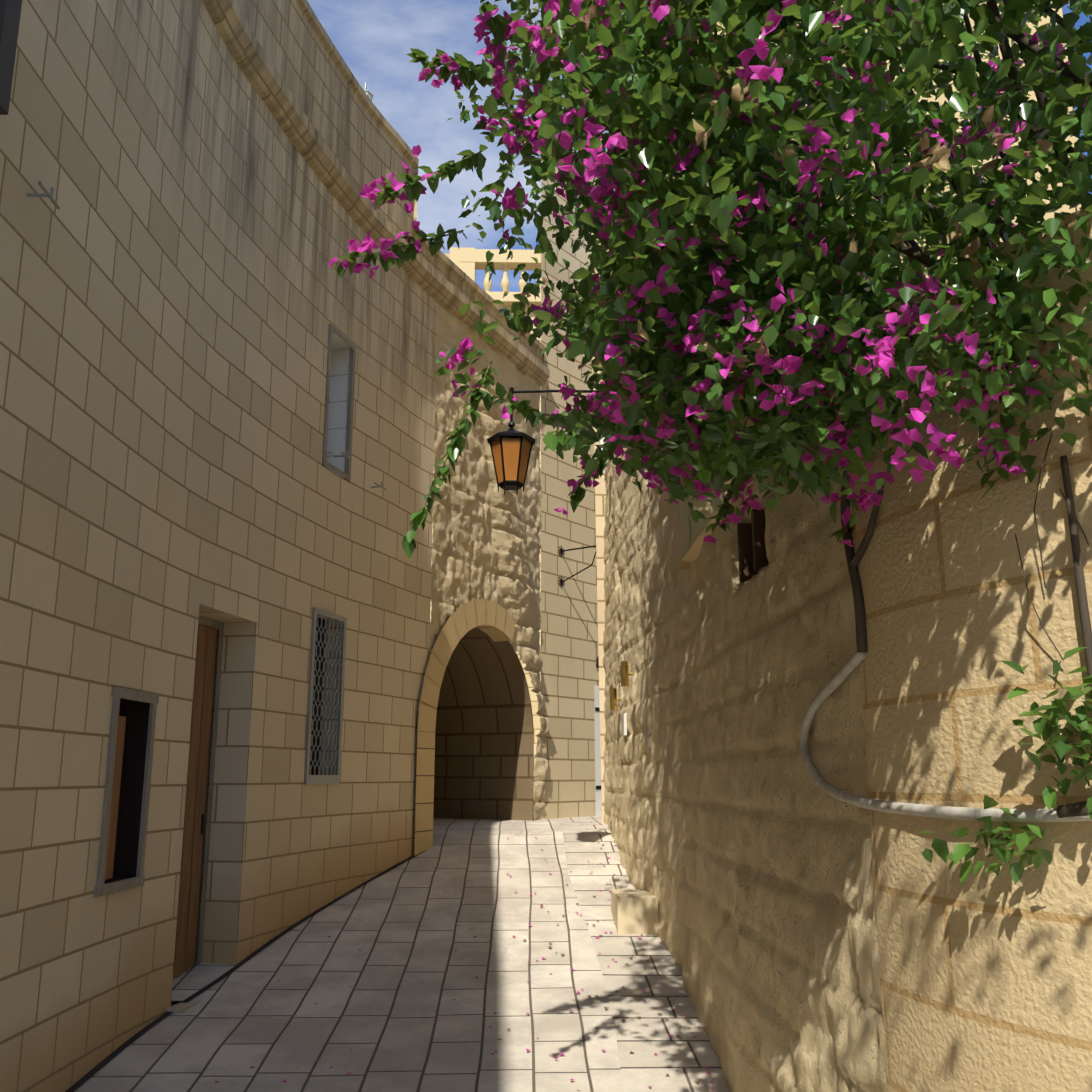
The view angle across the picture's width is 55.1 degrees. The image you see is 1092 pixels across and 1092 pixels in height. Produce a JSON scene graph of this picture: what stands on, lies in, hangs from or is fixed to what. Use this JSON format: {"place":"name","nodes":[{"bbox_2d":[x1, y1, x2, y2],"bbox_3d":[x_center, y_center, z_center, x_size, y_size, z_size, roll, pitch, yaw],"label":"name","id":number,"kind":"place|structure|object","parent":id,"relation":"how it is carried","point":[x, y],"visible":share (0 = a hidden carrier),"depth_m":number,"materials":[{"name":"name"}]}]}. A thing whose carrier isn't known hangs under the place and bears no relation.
{"place":"outdoors","nodes":[
{"label":"outdoors","id":0,"kind":"place"},
{"bbox_2d":[364,83,373,100],"bbox_3d":[-1.854,-4.581,10.731,0.174,0.368,0.150,0,-12,-1],"label":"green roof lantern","id":1,"kind":"object","parent":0,"point":[369,94],"visible":0.21,"depth_m":10.71,"materials":[{"name":"grey"}]},
{"bbox_2d":[239,254,540,766],"bbox_3d":[-1.648,-0.340,23.579,10.584,13.601,0.002,0,-12,-1],"label":"stone edging","id":2,"kind":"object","parent":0,"point":[533,698],"depth_m":22.91,"materials":[{"name":"beige stone"}]},
{"bbox_2d":[450,247,540,305],"bbox_3d":[-1.750,-6.362,24.978,10.784,1.416,0.650,0,-12,-1],"label":"balustrade","id":3,"kind":"object","parent":2,"relation":"on","point":[469,262],"visible":0.19,"depth_m":24.87,"materials":[{"name":"beige stone"}]},
{"bbox_2d":[74,811,879,1091],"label":"street paving","id":4,"kind":"structure","parent":0,"point":[379,1017],"depth_m":6.71,"materials":[{"name":"stone"}]},
{"bbox_2d":[167,1001,199,1013],"bbox_3d":[-2.336,3.062,6.855,0.400,0.267,0.983,-2,-13,10],"label":"stone doorstep","id":5,"kind":"object","parent":4,"relation":"on","point":[181,1007],"depth_m":6.45,"materials":[{"name":"grey stone"}]},
{"bbox_2d":[0,0,437,1091],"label":"ashlar wall","id":6,"kind":"structure","parent":4,"relation":"on","point":[176,296],"depth_m":6.67,"materials":[{"name":"stone"}]},
{"bbox_2d":[0,0,21,114],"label":"window","id":7,"kind":"structure","parent":6,"relation":"attached to","point":[10,12],"depth_m":4.27,"materials":[{"name":"grey"}]},
{"bbox_2d":[93,687,158,896],"bbox_3d":[-2.470,1.374,5.923,0.241,1.100,0.611,0,-12,2],"label":"window","id":8,"kind":"structure","parent":6,"relation":"attached to","point":[122,847],"depth_m":6.11,"materials":[{"name":"black"}]},
{"bbox_2d":[173,616,223,978],"bbox_3d":[-2.513,1.713,7.183,0.038,2.510,0.882,-2,-13,10],"label":"wooden door","id":9,"kind":"structure","parent":6,"relation":"attached to","point":[189,899],"depth_m":7.43,"materials":[{"name":"brown wood"}]},
{"bbox_2d":[26,181,385,489],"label":"weeds","id":10,"kind":"object","parent":6,"relation":"attached to","point":[49,195],"visible":0.92,"depth_m":4.79,"materials":[{"name":"grey"}]},
{"bbox_2d":[202,0,447,300],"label":"parapet","id":11,"kind":"structure","parent":6,"relation":"on","point":[344,137],"depth_m":9.43,"materials":[{"name":"stone"}]},
{"bbox_2d":[304,607,346,784],"bbox_3d":[-1.956,1.292,8.947,0.197,1.450,0.624,-3,-13,14],"label":"window lattice","id":12,"kind":"object","parent":6,"relation":"attached to","point":[316,704],"visible":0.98,"depth_m":9.00,"materials":[{"name":"grey metal"}]},
{"bbox_2d":[322,324,355,481],"bbox_3d":[-1.975,-1.288,9.530,0.397,1.320,0.592,-3,-13,14],"label":"window","id":13,"kind":"structure","parent":6,"relation":"on","point":[346,474],"depth_m":9.64,"materials":[{"name":"white"}]},
{"bbox_2d":[65,850,425,1091],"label":"gutter","id":14,"kind":"object","parent":4,"relation":"on","point":[94,1070],"visible":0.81,"depth_m":6.81,"materials":[{"name":"grey stone"}]},
{"bbox_2d":[414,598,515,855],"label":"arch voussoirs","id":15,"kind":"object","parent":4,"relation":"on","point":[463,620],"visible":0.88,"depth_m":10.86,"materials":[{"name":"beige stone"}]},
{"bbox_2d":[215,823,714,1091],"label":"fallen petals","id":16,"kind":"object","parent":4,"relation":"on","point":[708,1067],"visible":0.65,"depth_m":6.75,"materials":[{"name":"pink"}]},
{"bbox_2d":[433,627,533,820],"bbox_3d":[-1.673,2.310,12.413,2.200,2.630,2.560,-5,-13,23],"label":"archway passage","id":17,"kind":"object","parent":4,"relation":"on","point":[484,750],"visible":0.19,"depth_m":13.30},
{"bbox_2d":[429,302,549,820],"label":"rubble stone wall","id":18,"kind":"structure","parent":4,"relation":"on","point":[486,537],"depth_m":12.55,"materials":[{"name":"beige stone"}]},
{"bbox_2d":[436,254,549,385],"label":"cornice","id":19,"kind":"structure","parent":18,"relation":"on","point":[520,353],"depth_m":12.91,"materials":[{"name":"beige stone"}]},
{"bbox_2d":[541,157,598,819],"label":"ashlar wall","id":20,"kind":"structure","parent":4,"relation":"on","point":[569,647],"depth_m":14.25,"materials":[{"name":"stone"}]},
{"bbox_2d":[558,545,595,586],"bbox_3d":[0.454,0.237,14.026,0.620,0.570,0.150,-9,-15,34],"label":"iron bracket","id":21,"kind":"object","parent":20,"relation":"attached to","point":[561,550],"visible":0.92,"depth_m":14.08,"materials":[{"name":"grey metal"}]},
{"bbox_2d":[594,655,601,815],"bbox_3d":[0.938,2.555,14.631,0.030,2.342,0.847,-10,-16,38],"label":"white door","id":22,"kind":"structure","parent":20,"relation":"attached to","point":[598,804],"depth_m":14.29,"materials":[{"name":"white paint"}]},
{"bbox_2d":[611,889,657,934],"bbox_3d":[0.696,2.898,8.310,0.310,0.270,0.600,0,-12,-1],"label":"stone block","id":23,"kind":"object","parent":4,"relation":"on","point":[634,911],"visible":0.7,"depth_m":8.03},
{"bbox_2d":[560,822,728,1091],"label":"street border slabs","id":24,"kind":"structure","parent":4,"relation":"on","point":[686,1060],"depth_m":6.81,"materials":[{"name":"stone"}]},
{"bbox_2d":[602,266,887,1091],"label":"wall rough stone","id":25,"kind":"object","parent":4,"relation":"on","point":[742,839],"visible":0.65,"depth_m":4.85,"materials":[{"name":"beige stone"}]},
{"bbox_2d":[487,387,599,494],"bbox_3d":[0.169,-0.915,8.802,1.329,0.955,0.355,0,-12,-1],"label":"lantern","id":26,"kind":"object","parent":25,"relation":"attached to","point":[511,447],"visible":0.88,"depth_m":8.65,"materials":[{"name":"grey"}]},
{"bbox_2d":[590,233,605,822],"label":"return wall","id":27,"kind":"structure","parent":25,"relation":"attached to","point":[600,495],"depth_m":12.89,"materials":[{"name":"stone"}]},
{"bbox_2d":[600,437,633,735],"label":"wall plaques","id":28,"kind":"object","parent":25,"relation":"attached to","point":[625,675],"depth_m":9.74,"materials":[{"name":"brown"}]},
{"bbox_2d":[737,509,768,581],"bbox_3d":[1.129,-0.025,5.009,0.300,0.301,0.575,0,-12,-1],"label":"dark window pane","id":29,"kind":"object","parent":25,"relation":"on","point":[753,559],"visible":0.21,"depth_m":5.24,"materials":[{"name":"black"}]},
{"bbox_2d":[674,0,1080,568],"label":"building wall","id":30,"kind":"structure","parent":25,"relation":"on","point":[691,549],"depth_m":7.06,"materials":[{"name":"brown stone"}]},
{"bbox_2d":[845,209,1091,1091],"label":"stone wall","id":31,"kind":"structure","parent":4,"relation":"on","point":[986,981],"depth_m":2.71,"materials":[{"name":"stone"}]},
{"bbox_2d":[329,0,1091,885],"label":"bougainvillea","id":32,"kind":"object","parent":31,"relation":"attached to","point":[743,346],"depth_m":2.67,"materials":[{"name":"green plant"}]},
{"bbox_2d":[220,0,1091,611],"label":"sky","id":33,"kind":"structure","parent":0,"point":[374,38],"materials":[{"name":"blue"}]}
]}

